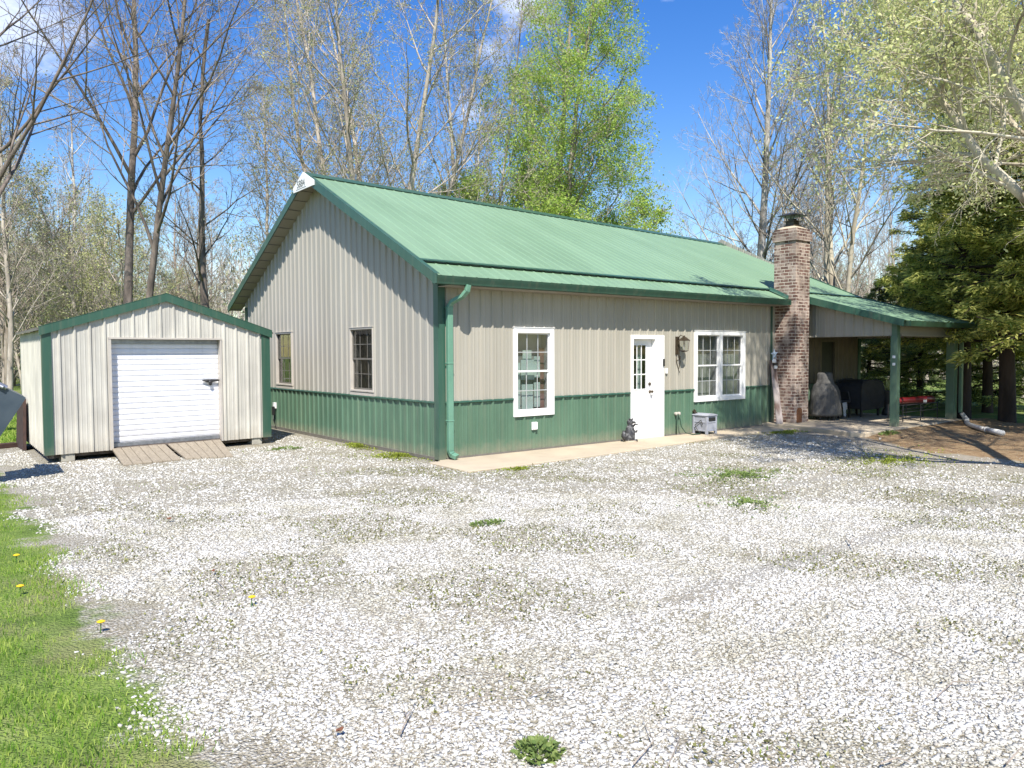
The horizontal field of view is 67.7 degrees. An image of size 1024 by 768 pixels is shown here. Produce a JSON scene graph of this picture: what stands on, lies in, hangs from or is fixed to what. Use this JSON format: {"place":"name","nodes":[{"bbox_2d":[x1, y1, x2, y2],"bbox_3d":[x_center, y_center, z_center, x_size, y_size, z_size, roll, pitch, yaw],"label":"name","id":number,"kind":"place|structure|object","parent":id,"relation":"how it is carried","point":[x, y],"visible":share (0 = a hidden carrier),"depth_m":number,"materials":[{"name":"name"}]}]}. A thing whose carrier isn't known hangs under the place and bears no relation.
{"place":"outdoors","nodes":[
{"label":"outdoors","id":0,"kind":"place"},
{"bbox_2d":[0,412,1020,767],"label":"grass","id":1,"kind":"structure","parent":0,"point":[8,436],"depth_m":4.03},
{"bbox_2d":[0,0,1021,318],"label":"sky","id":2,"kind":"structure","parent":0,"point":[684,31],"materials":[{"name":"blue"}]},
{"bbox_2d":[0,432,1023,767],"bbox_3d":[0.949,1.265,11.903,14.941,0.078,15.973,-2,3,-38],"label":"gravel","id":3,"kind":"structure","parent":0,"point":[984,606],"depth_m":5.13,"materials":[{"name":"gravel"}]},
{"bbox_2d":[470,518,504,526],"bbox_3d":[-0.256,1.418,7.829,0.438,0.078,0.254,-2,3,-38],"label":"weed clump","id":4,"kind":"object","parent":3,"relation":"on","point":[491,521],"visible":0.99,"depth_m":7.82,"materials":[{"name":"green plant"}]},
{"bbox_2d":[936,681,983,697],"bbox_3d":[2.284,1.558,3.924,0.362,0.018,0.098,-1,2,-18],"label":"twig","id":5,"kind":"object","parent":3,"relation":"on","point":[951,683],"visible":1,"depth_m":3.94,"materials":[{"name":"wood"}]},
{"bbox_2d":[0,363,1023,767],"bbox_3d":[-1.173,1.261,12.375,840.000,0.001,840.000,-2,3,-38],"label":"ground","id":6,"kind":"structure","parent":0,"point":[124,619],"depth_m":5.45,"materials":[{"name":"gravel"}]},
{"bbox_2d":[0,442,16,448],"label":"landscape timber","id":7,"kind":"object","parent":6,"relation":"on","point":[8,445],"visible":1,"depth_m":14.46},
{"bbox_2d":[0,382,25,435],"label":"loader bucket","id":8,"kind":"object","parent":6,"relation":"on","point":[11,401],"visible":1,"depth_m":10.36,"materials":[{"name":"metal"}]},
{"bbox_2d":[16,399,25,449],"bbox_3d":[-9.236,0.731,14.363,0.090,0.950,0.901,-2,3,-39],"label":"timber post","id":9,"kind":"object","parent":6,"relation":"on","point":[21,430],"visible":0.71,"depth_m":14.20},
{"bbox_2d":[0,36,49,288],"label":"tree","id":10,"kind":"object","parent":6,"relation":"on","point":[6,69],"visible":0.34,"depth_m":28.56,"materials":[{"name":"beige plant"}]},
{"bbox_2d":[0,238,59,383],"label":"tree","id":11,"kind":"object","parent":6,"relation":"on","point":[17,356],"visible":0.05,"depth_m":37.61,"materials":[{"name":"beige plant"}]},
{"bbox_2d":[13,252,49,385],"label":"tree","id":12,"kind":"object","parent":6,"relation":"on","point":[14,380],"visible":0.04,"depth_m":43.33,"materials":[{"name":"grey plant"}]},
{"bbox_2d":[0,72,71,389],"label":"tree","id":13,"kind":"object","parent":6,"relation":"on","point":[10,319],"visible":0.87,"depth_m":24.80,"materials":[{"name":"beige plant"}]},
{"bbox_2d":[0,126,78,383],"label":"tree","id":14,"kind":"object","parent":6,"relation":"on","point":[4,334],"visible":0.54,"depth_m":27.52,"materials":[{"name":"grey plant"}]},
{"bbox_2d":[0,192,81,346],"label":"tree","id":15,"kind":"object","parent":6,"relation":"on","point":[63,224],"visible":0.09,"depth_m":46.63,"materials":[{"name":"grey plant"}]},
{"bbox_2d":[1,179,103,332],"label":"tree","id":16,"kind":"object","parent":6,"relation":"on","point":[57,245],"visible":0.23,"depth_m":33.28,"materials":[{"name":"green plant"}]},
{"bbox_2d":[16,71,109,316],"bbox_3d":[-20.030,-6.638,34.252,3.775,14.468,6.479,-1,3,-27],"label":"tree","id":17,"kind":"object","parent":6,"relation":"on","point":[71,153],"visible":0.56,"depth_m":34.13,"materials":[{"name":"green plant"}]},
{"bbox_2d":[59,453,74,461],"bbox_3d":[-7.410,1.211,12.715,0.201,0.130,0.299,-2,3,-38],"label":"concrete block","id":18,"kind":"object","parent":6,"relation":"on","point":[66,457],"depth_m":12.61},
{"bbox_2d":[15,293,272,458],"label":"shed","id":19,"kind":"structure","parent":18,"relation":"on","point":[166,369],"depth_m":13.55,"materials":[{"name":"beige metal"}]},
{"bbox_2d":[111,344,219,446],"bbox_3d":[-6.217,0.166,13.780,1.887,1.780,0.113,-2,3,-43],"label":"roller door","id":20,"kind":"structure","parent":19,"relation":"in","point":[166,392],"depth_m":13.75,"materials":[{"name":"metal"}]},
{"bbox_2d":[0,216,146,349],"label":"tree","id":21,"kind":"object","parent":6,"relation":"on","point":[26,309],"visible":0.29,"depth_m":30.88,"materials":[{"name":"green plant"}]},
{"bbox_2d":[57,193,97,283],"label":"tree","id":22,"kind":"object","parent":6,"relation":"on","point":[79,214],"visible":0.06,"depth_m":51.21,"materials":[{"name":"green plant"}]},
{"bbox_2d":[0,149,182,328],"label":"tree","id":23,"kind":"object","parent":6,"relation":"on","point":[102,276],"visible":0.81,"depth_m":27.89,"materials":[{"name":"green plant"}]},
{"bbox_2d":[77,227,141,311],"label":"tree","id":24,"kind":"object","parent":6,"relation":"on","point":[108,271],"visible":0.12,"depth_m":39.92,"materials":[{"name":"green plant"}]},
{"bbox_2d":[0,0,223,196],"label":"tree","id":25,"kind":"object","parent":6,"relation":"on","point":[29,124],"visible":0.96,"depth_m":15.30,"materials":[{"name":"brown plant"}]},
{"bbox_2d":[69,225,156,302],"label":"tree","id":26,"kind":"object","parent":6,"relation":"on","point":[115,265],"visible":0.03,"depth_m":49.31,"materials":[{"name":"green plant"}]},
{"bbox_2d":[112,444,180,466],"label":"wooden ramp","id":27,"kind":"structure","parent":6,"relation":"on","point":[142,455],"depth_m":12.73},
{"bbox_2d":[134,223,173,297],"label":"tree","id":28,"kind":"object","parent":6,"relation":"on","point":[158,260],"visible":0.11,"depth_m":41.24,"materials":[{"name":"beige plant"}]},
{"bbox_2d":[0,0,318,303],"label":"tree","id":29,"kind":"object","parent":6,"relation":"on","point":[134,86],"visible":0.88,"depth_m":20.79,"materials":[{"name":"brown plant"}]},
{"bbox_2d":[107,265,217,309],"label":"tree","id":30,"kind":"object","parent":6,"relation":"on","point":[183,292],"visible":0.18,"depth_m":33.47,"materials":[{"name":"beige plant"}]},
{"bbox_2d":[133,242,220,308],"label":"tree","id":31,"kind":"object","parent":6,"relation":"on","point":[170,271],"visible":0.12,"depth_m":45.30,"materials":[{"name":"beige plant"}]},
{"bbox_2d":[141,181,238,313],"bbox_3d":[-14.906,-4.431,34.367,4.192,9.982,6.009,-3,3,-44],"label":"tree","id":32,"kind":"object","parent":6,"relation":"on","point":[174,262],"visible":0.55,"depth_m":33.80,"materials":[{"name":"grey plant"}]},
{"bbox_2d":[168,440,232,459],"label":"wooden ramp","id":33,"kind":"structure","parent":6,"relation":"on","point":[209,449],"depth_m":13.36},
{"bbox_2d":[118,0,287,307],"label":"tree","id":34,"kind":"object","parent":6,"relation":"on","point":[202,280],"visible":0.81,"depth_m":22.49,"materials":[{"name":"brown plant"}]},
{"bbox_2d":[167,147,244,313],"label":"tree","id":35,"kind":"object","parent":6,"relation":"on","point":[197,197],"visible":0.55,"depth_m":45.57,"materials":[{"name":"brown plant"}]},
{"bbox_2d":[185,204,242,316],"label":"tree","id":36,"kind":"object","parent":6,"relation":"on","point":[211,209],"visible":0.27,"depth_m":49.27,"materials":[{"name":"beige plant"}]},
{"bbox_2d":[206,72,299,296],"bbox_3d":[-9.622,-5.542,29.084,3.910,12.615,3.811,0,2,6],"label":"tree","id":37,"kind":"object","parent":6,"relation":"on","point":[266,206],"visible":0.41,"depth_m":28.92,"materials":[{"name":"beige plant"}]},
{"bbox_2d":[248,438,261,444],"bbox_3d":[-5.051,1.106,14.991,0.201,0.130,0.299,-2,3,-38],"label":"concrete block","id":38,"kind":"object","parent":6,"relation":"on","point":[253,441],"depth_m":14.88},
{"bbox_2d":[242,445,309,453],"bbox_3d":[-4.217,1.194,13.992,0.679,0.093,1.394,1,3,34],"label":"weed patch","id":39,"kind":"object","parent":6,"relation":"on","point":[285,447],"visible":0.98,"depth_m":14.04,"materials":[{"name":"green plant"}]},
{"bbox_2d":[315,441,381,452],"bbox_3d":[-2.842,1.162,14.216,0.932,0.132,3.300,-2,3,-38],"label":"weed patch","id":40,"kind":"object","parent":6,"relation":"on","point":[356,445],"visible":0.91,"depth_m":14.28,"materials":[{"name":"green plant"}]},
{"bbox_2d":[307,449,432,464],"bbox_3d":[-1.879,1.209,13.076,2.972,0.115,1.970,1,3,28],"label":"weed patch","id":41,"kind":"object","parent":6,"relation":"on","point":[393,455],"visible":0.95,"depth_m":12.91,"materials":[{"name":"green plant"}]},
{"bbox_2d":[207,0,553,267],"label":"tree","id":42,"kind":"object","parent":6,"relation":"on","point":[350,170],"visible":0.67,"depth_m":24.68,"materials":[{"name":"beige plant"}]},
{"bbox_2d":[399,705,412,733],"bbox_3d":[-0.514,1.577,3.613,0.044,0.032,0.264,0,2,4],"label":"twig","id":43,"kind":"object","parent":6,"relation":"on","point":[405,719],"visible":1,"depth_m":3.60,"materials":[{"name":"wood"}]},
{"bbox_2d":[8,210,876,316],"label":"undergrowth","id":44,"kind":"object","parent":6,"relation":"on","point":[240,219],"depth_m":87.43,"materials":[{"name":"green plant"}]},
{"bbox_2d":[417,0,549,205],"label":"tree","id":45,"kind":"object","parent":6,"relation":"on","point":[448,91],"visible":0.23,"depth_m":29.85,"materials":[{"name":"brown plant"}]},
{"bbox_2d":[0,232,1017,385],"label":"undergrowth","id":46,"kind":"object","parent":6,"relation":"on","point":[234,289],"visible":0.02,"depth_m":47.32,"materials":[{"name":"beige plant"}]},
{"bbox_2d":[471,463,548,472],"bbox_3d":[0.069,1.274,11.503,1.446,0.075,0.598,-2,3,-38],"label":"weed patch","id":47,"kind":"object","parent":6,"relation":"on","point":[516,468],"visible":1,"depth_m":11.49,"materials":[{"name":"green plant"}]},
{"bbox_2d":[427,150,595,220],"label":"tree","id":48,"kind":"object","parent":6,"relation":"on","point":[553,206],"visible":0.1,"depth_m":25.99,"materials":[{"name":"green plant"}]},
{"bbox_2d":[36,439,1023,767],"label":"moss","id":49,"kind":"object","parent":6,"relation":"on","point":[476,595],"visible":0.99,"depth_m":6.66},
{"bbox_2d":[510,734,566,765],"bbox_3d":[0.113,1.600,3.355,0.257,0.071,0.240,-2,3,-38],"label":"weed clump","id":50,"kind":"object","parent":6,"relation":"on","point":[544,744],"visible":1,"depth_m":3.34,"materials":[{"name":"green plant"}]},
{"bbox_2d":[530,682,561,695],"bbox_3d":[0.180,1.561,3.926,0.215,0.031,0.038,-1,3,-27],"label":"twig","id":51,"kind":"object","parent":6,"relation":"on","point":[544,689],"visible":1,"depth_m":3.91,"materials":[{"name":"wood"}]},
{"bbox_2d":[454,0,688,235],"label":"tree","id":52,"kind":"object","parent":6,"relation":"on","point":[563,143],"visible":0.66,"depth_m":26.80,"materials":[{"name":"green plant"}]},
{"bbox_2d":[505,172,673,290],"bbox_3d":[3.488,-3.504,27.597,6.733,8.575,6.434,-3,3,-45],"label":"tree","id":53,"kind":"object","parent":6,"relation":"on","point":[661,213],"visible":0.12,"depth_m":26.53,"materials":[{"name":"green plant"}]},
{"bbox_2d":[228,172,977,460],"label":"house","id":54,"kind":"structure","parent":6,"relation":"on","point":[430,326],"depth_m":15.33,"materials":[{"name":"beige metal"}]},
{"bbox_2d":[274,331,293,385],"bbox_3d":[-5.064,-0.583,17.489,0.384,1.217,0.985,-2,3,-38],"label":"window","id":55,"kind":"structure","parent":54,"relation":"in","point":[283,340],"depth_m":17.74,"materials":[{"name":"white metal"}]},
{"bbox_2d":[349,326,373,392],"bbox_3d":[-2.701,-0.468,14.472,0.384,1.221,0.975,-2,3,-38],"label":"window","id":56,"kind":"structure","parent":54,"relation":"in","point":[360,338],"depth_m":14.72,"materials":[{"name":"white metal"}]},
{"bbox_2d":[512,327,554,416],"bbox_3d":[0.290,-0.223,13.642,0.954,1.565,0.384,-2,3,-38],"label":"window","id":57,"kind":"structure","parent":54,"relation":"in","point":[533,347],"depth_m":13.66,"materials":[{"name":"white plastic"}]},
{"bbox_2d":[634,339,652,435],"bbox_3d":[2.534,0.068,15.424,0.662,1.934,0.322,-2,3,-38],"label":"door","id":58,"kind":"structure","parent":54,"relation":"in","point":[642,397],"depth_m":15.47,"materials":[{"name":"white plastic"}]},
{"bbox_2d":[693,330,746,401],"bbox_3d":[4.487,-0.409,16.922,1.814,1.532,0.384,-2,3,-38],"label":"window","id":59,"kind":"structure","parent":54,"relation":"in","point":[719,356],"depth_m":16.90,"materials":[{"name":"white plastic"}]},
{"bbox_2d":[822,342,832,373],"bbox_3d":[8.057,-0.129,19.598,0.630,1.900,0.030,-2,3,-38],"label":"porch door","id":60,"kind":"structure","parent":54,"relation":"in","point":[827,347],"depth_m":19.59,"materials":[{"name":"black metal"}]},
{"bbox_2d":[633,717,653,764],"bbox_3d":[0.600,1.587,3.414,0.072,0.017,0.429,0,2,16],"label":"twig","id":61,"kind":"object","parent":6,"relation":"on","point":[634,762],"visible":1,"depth_m":3.32,"materials":[{"name":"wood"}]},
{"bbox_2d":[666,727,679,767],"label":"twig","id":62,"kind":"object","parent":6,"relation":"on","point":[674,749],"visible":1,"depth_m":3.31,"materials":[{"name":"wood"}]},
{"bbox_2d":[619,465,810,495],"bbox_3d":[3.047,1.283,11.009,3.433,0.083,2.158,-2,3,-38],"label":"weed patch","id":63,"kind":"object","parent":6,"relation":"on","point":[747,474],"visible":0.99,"depth_m":10.83,"materials":[{"name":"green plant"}]},
{"bbox_2d":[676,491,829,518],"bbox_3d":[3.071,1.362,8.882,2.142,0.082,1.424,-2,3,-38],"label":"weed patch","id":64,"kind":"object","parent":6,"relation":"on","point":[745,500],"visible":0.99,"depth_m":8.83,"materials":[{"name":"green plant"}]},
{"bbox_2d":[642,0,865,276],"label":"tree","id":65,"kind":"object","parent":6,"relation":"on","point":[762,250],"visible":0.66,"depth_m":28.70,"materials":[{"name":"grey plant"}]},
{"bbox_2d":[751,207,792,257],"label":"tree","id":66,"kind":"object","parent":6,"relation":"on","point":[773,231],"visible":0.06,"depth_m":58.66,"materials":[{"name":"beige plant"}]},
{"bbox_2d":[736,211,822,264],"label":"tree","id":67,"kind":"object","parent":6,"relation":"on","point":[741,237],"visible":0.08,"depth_m":43.32,"materials":[{"name":"plant"}]},
{"bbox_2d":[763,429,807,435],"bbox_3d":[5.945,1.032,16.632,0.856,0.105,2.080,2,3,43],"label":"weed patch","id":68,"kind":"object","parent":6,"relation":"on","point":[787,431],"visible":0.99,"depth_m":16.43,"materials":[{"name":"green plant"}]},
{"bbox_2d":[742,138,845,286],"bbox_3d":[12.603,-5.317,35.213,4.432,11.395,4.037,-1,2,-16],"label":"tree","id":69,"kind":"object","parent":6,"relation":"on","point":[787,208],"visible":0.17,"depth_m":34.73,"materials":[{"name":"beige plant"}]},
{"bbox_2d":[767,177,838,275],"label":"tree","id":70,"kind":"object","parent":6,"relation":"on","point":[809,216],"visible":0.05,"depth_m":45.16,"materials":[{"name":"plant"}]},
{"bbox_2d":[769,139,849,280],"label":"tree","id":71,"kind":"object","parent":6,"relation":"on","point":[804,196],"visible":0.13,"depth_m":40.30,"materials":[{"name":"beige plant"}]},
{"bbox_2d":[721,0,933,291],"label":"tree","id":72,"kind":"object","parent":6,"relation":"on","point":[827,237],"visible":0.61,"depth_m":24.50,"materials":[{"name":"beige plant"}]},
{"bbox_2d":[792,146,873,294],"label":"tree","id":73,"kind":"object","parent":6,"relation":"on","point":[822,242],"visible":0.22,"depth_m":36.40,"materials":[{"name":"beige plant"}]},
{"bbox_2d":[822,262,856,288],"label":"tree","id":74,"kind":"object","parent":6,"relation":"on","point":[842,273],"visible":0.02,"depth_m":60.74,"materials":[{"name":"beige plant"}]},
{"bbox_2d":[807,212,883,298],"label":"tree","id":75,"kind":"object","parent":6,"relation":"on","point":[857,278],"visible":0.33,"depth_m":35.12,"materials":[{"name":"grey plant"}]},
{"bbox_2d":[835,264,867,345],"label":"tree","id":76,"kind":"object","parent":6,"relation":"on","point":[851,284],"visible":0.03,"depth_m":54.33,"materials":[{"name":"beige plant"}]},
{"bbox_2d":[762,413,962,436],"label":"porch slab","id":77,"kind":"structure","parent":6,"relation":"on","point":[865,425],"depth_m":17.50,"materials":[{"name":"concrete"}]},
{"bbox_2d":[770,360,782,423],"bbox_3d":[6.135,0.179,17.742,0.201,1.465,0.395,-1,2,-16],"label":"plank","id":78,"kind":"object","parent":77,"relation":"on","point":[777,401],"visible":1,"depth_m":17.71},
{"bbox_2d":[808,372,841,419],"bbox_3d":[7.606,0.290,18.592,0.675,1.160,0.714,-2,3,-38],"label":"grill","id":79,"kind":"object","parent":77,"relation":"on","point":[825,397],"visible":0.99,"depth_m":18.41,"materials":[{"name":"fabric"}]},
{"bbox_2d":[838,391,850,418],"bbox_3d":[8.093,0.319,19.182,0.586,1.050,0.584,-2,3,-38],"label":"patio chair","id":80,"kind":"object","parent":77,"relation":"on","point":[847,401],"visible":0.2,"depth_m":19.14,"materials":[{"name":"black metal"}]},
{"bbox_2d":[842,402,846,415],"bbox_3d":[8.228,0.626,18.854,0.220,0.350,0.036,-2,3,-38],"label":"rag","id":81,"kind":"object","parent":80,"relation":"hanging from","point":[844,404],"visible":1,"depth_m":18.84,"materials":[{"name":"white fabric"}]},
{"bbox_2d":[836,378,884,416],"bbox_3d":[8.983,0.339,19.669,1.090,0.960,0.748,-2,3,-38],"label":"covered furniture","id":82,"kind":"object","parent":77,"relation":"on","point":[865,394],"visible":0.84,"depth_m":19.37,"materials":[{"name":"fabric"}]},
{"bbox_2d":[888,396,937,422],"bbox_3d":[9.707,0.580,18.445,1.951,0.573,0.364,-2,3,-38],"label":"bench","id":83,"kind":"object","parent":77,"relation":"on","point":[909,401],"visible":0.95,"depth_m":18.37,"materials":[{"name":"red plastic"}]},
{"bbox_2d":[843,190,894,369],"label":"tree","id":84,"kind":"object","parent":6,"relation":"on","point":[869,261],"visible":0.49,"depth_m":40.97,"materials":[{"name":"grey plant"}]},
{"bbox_2d":[764,444,994,479],"bbox_3d":[5.668,1.248,11.614,5.945,0.088,2.757,-2,3,-38],"label":"weed patch","id":85,"kind":"object","parent":6,"relation":"on","point":[889,459],"visible":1,"depth_m":12.15,"materials":[{"name":"green plant"}]},
{"bbox_2d":[871,215,903,378],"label":"tree","id":86,"kind":"object","parent":6,"relation":"on","point":[888,220],"visible":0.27,"depth_m":46.68,"materials":[{"name":"plant"}]},
{"bbox_2d":[872,226,904,377],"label":"tree","id":87,"kind":"object","parent":6,"relation":"on","point":[896,238],"visible":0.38,"depth_m":40.65,"materials":[{"name":"beige plant"}]},
{"bbox_2d":[878,430,899,435],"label":"weed clump","id":88,"kind":"object","parent":6,"relation":"on","point":[887,432],"visible":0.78,"depth_m":15.72,"materials":[{"name":"green plant"}]},
{"bbox_2d":[761,0,1023,258],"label":"tree","id":89,"kind":"object","parent":6,"relation":"on","point":[984,40],"visible":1,"depth_m":10.11,"materials":[{"name":"beige plant"}]},
{"bbox_2d":[861,279,923,396],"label":"cedar","id":90,"kind":"object","parent":6,"relation":"on","point":[870,371],"visible":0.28,"depth_m":23.95,"materials":[{"name":"green plant"}]},
{"bbox_2d":[867,178,923,377],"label":"tree","id":91,"kind":"object","parent":6,"relation":"on","point":[890,224],"visible":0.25,"depth_m":47.58,"materials":[{"name":"beige plant"}]},
{"bbox_2d":[879,757,912,764],"bbox_3d":[1.617,1.590,3.223,0.144,0.018,0.029,0,2,-3],"label":"twig","id":92,"kind":"object","parent":6,"relation":"on","point":[883,762],"visible":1,"depth_m":3.22,"materials":[{"name":"wood"}]},
{"bbox_2d":[861,248,945,398],"bbox_3d":[13.524,-2.026,26.592,4.196,5.574,4.318,0,2,14],"label":"cedar","id":93,"kind":"object","parent":6,"relation":"on","point":[929,382],"visible":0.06,"depth_m":26.53,"materials":[{"name":"green plant"}]},
{"bbox_2d":[861,221,981,403],"bbox_3d":[13.524,-2.430,25.425,3.828,6.430,3.519,0,2,3],"label":"cedar","id":94,"kind":"object","parent":6,"relation":"on","point":[919,374],"visible":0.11,"depth_m":25.17,"materials":[{"name":"green plant"}]},
{"bbox_2d":[876,120,979,353],"bbox_3d":[14.560,-3.941,25.166,5.112,9.505,5.030,-1,2,-11],"label":"cedar","id":95,"kind":"object","parent":6,"relation":"on","point":[932,249],"visible":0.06,"depth_m":25.46,"materials":[{"name":"green plant"}]},
{"bbox_2d":[865,0,1023,422],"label":"cedar","id":96,"kind":"object","parent":6,"relation":"on","point":[1007,408],"visible":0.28,"depth_m":18.30,"materials":[{"name":"green plant"}]},
{"bbox_2d":[869,414,1023,449],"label":"dirt bank","id":97,"kind":"structure","parent":6,"relation":"on","point":[956,432],"depth_m":15.90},
{"bbox_2d":[960,412,1004,435],"bbox_3d":[10.407,0.867,17.139,0.330,0.254,3.218,1,2,18],"label":"drain pipe","id":98,"kind":"object","parent":97,"relation":"on","point":[965,418],"visible":0.99,"depth_m":16.34,"materials":[{"name":"white plastic"}]},
{"bbox_2d":[874,83,1023,418],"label":"cedar","id":99,"kind":"object","parent":6,"relation":"on","point":[965,258],"visible":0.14,"depth_m":19.71,"materials":[{"name":"green plant"}]},
{"bbox_2d":[882,140,1023,412],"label":"cedar","id":100,"kind":"object","parent":6,"relation":"on","point":[987,380],"visible":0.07,"depth_m":21.64,"materials":[{"name":"green plant"}]},
{"bbox_2d":[889,309,1023,409],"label":"cedar","id":101,"kind":"object","parent":6,"relation":"on","point":[977,395],"visible":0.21,"depth_m":22.60,"materials":[{"name":"green plant"}]},
{"bbox_2d":[902,48,1023,368],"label":"cedar","id":102,"kind":"object","parent":6,"relation":"on","point":[1016,275],"visible":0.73,"depth_m":17.04,"materials":[{"name":"green plant"}]},
{"bbox_2d":[1005,747,1021,764],"bbox_3d":[2.155,1.586,3.269,0.204,0.019,0.014,-2,3,-41],"label":"twig","id":103,"kind":"object","parent":6,"relation":"on","point":[1009,760],"visible":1,"depth_m":3.23,"materials":[{"name":"wood"}]},
{"bbox_2d":[430,426,798,472],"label":"path","id":104,"kind":"structure","parent":0,"point":[493,462],"depth_m":13.33,"materials":[{"name":"concrete"}]},
{"bbox_2d":[621,418,637,441],"bbox_3d":[2.285,0.888,14.757,0.318,0.476,0.232,-2,3,-38],"label":"statue","id":105,"kind":"object","parent":104,"relation":"on","point":[628,434],"visible":1,"depth_m":14.71,"materials":[{"name":"stone"}]},
{"bbox_2d":[676,414,699,434],"bbox_3d":[3.693,0.840,15.921,0.549,0.440,0.144,-1,2,-18],"label":"garden hose","id":106,"kind":"object","parent":104,"relation":"on","point":[682,427],"visible":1,"depth_m":15.88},
{"bbox_2d":[692,412,716,434],"bbox_3d":[4.064,0.834,16.168,0.418,0.435,0.402,-2,3,-38],"label":"hose box","id":107,"kind":"object","parent":104,"relation":"on","point":[706,423],"visible":1,"depth_m":16.07,"materials":[{"name":"grey plastic"}]},
{"bbox_2d":[881,379,889,415],"bbox_3d":[9.745,0.325,19.768,0.430,0.975,0.540,-2,3,-31],"label":"planter","id":108,"kind":"object","parent":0,"point":[884,411],"visible":0.7,"depth_m":19.73,"materials":[{"name":"black metal"}]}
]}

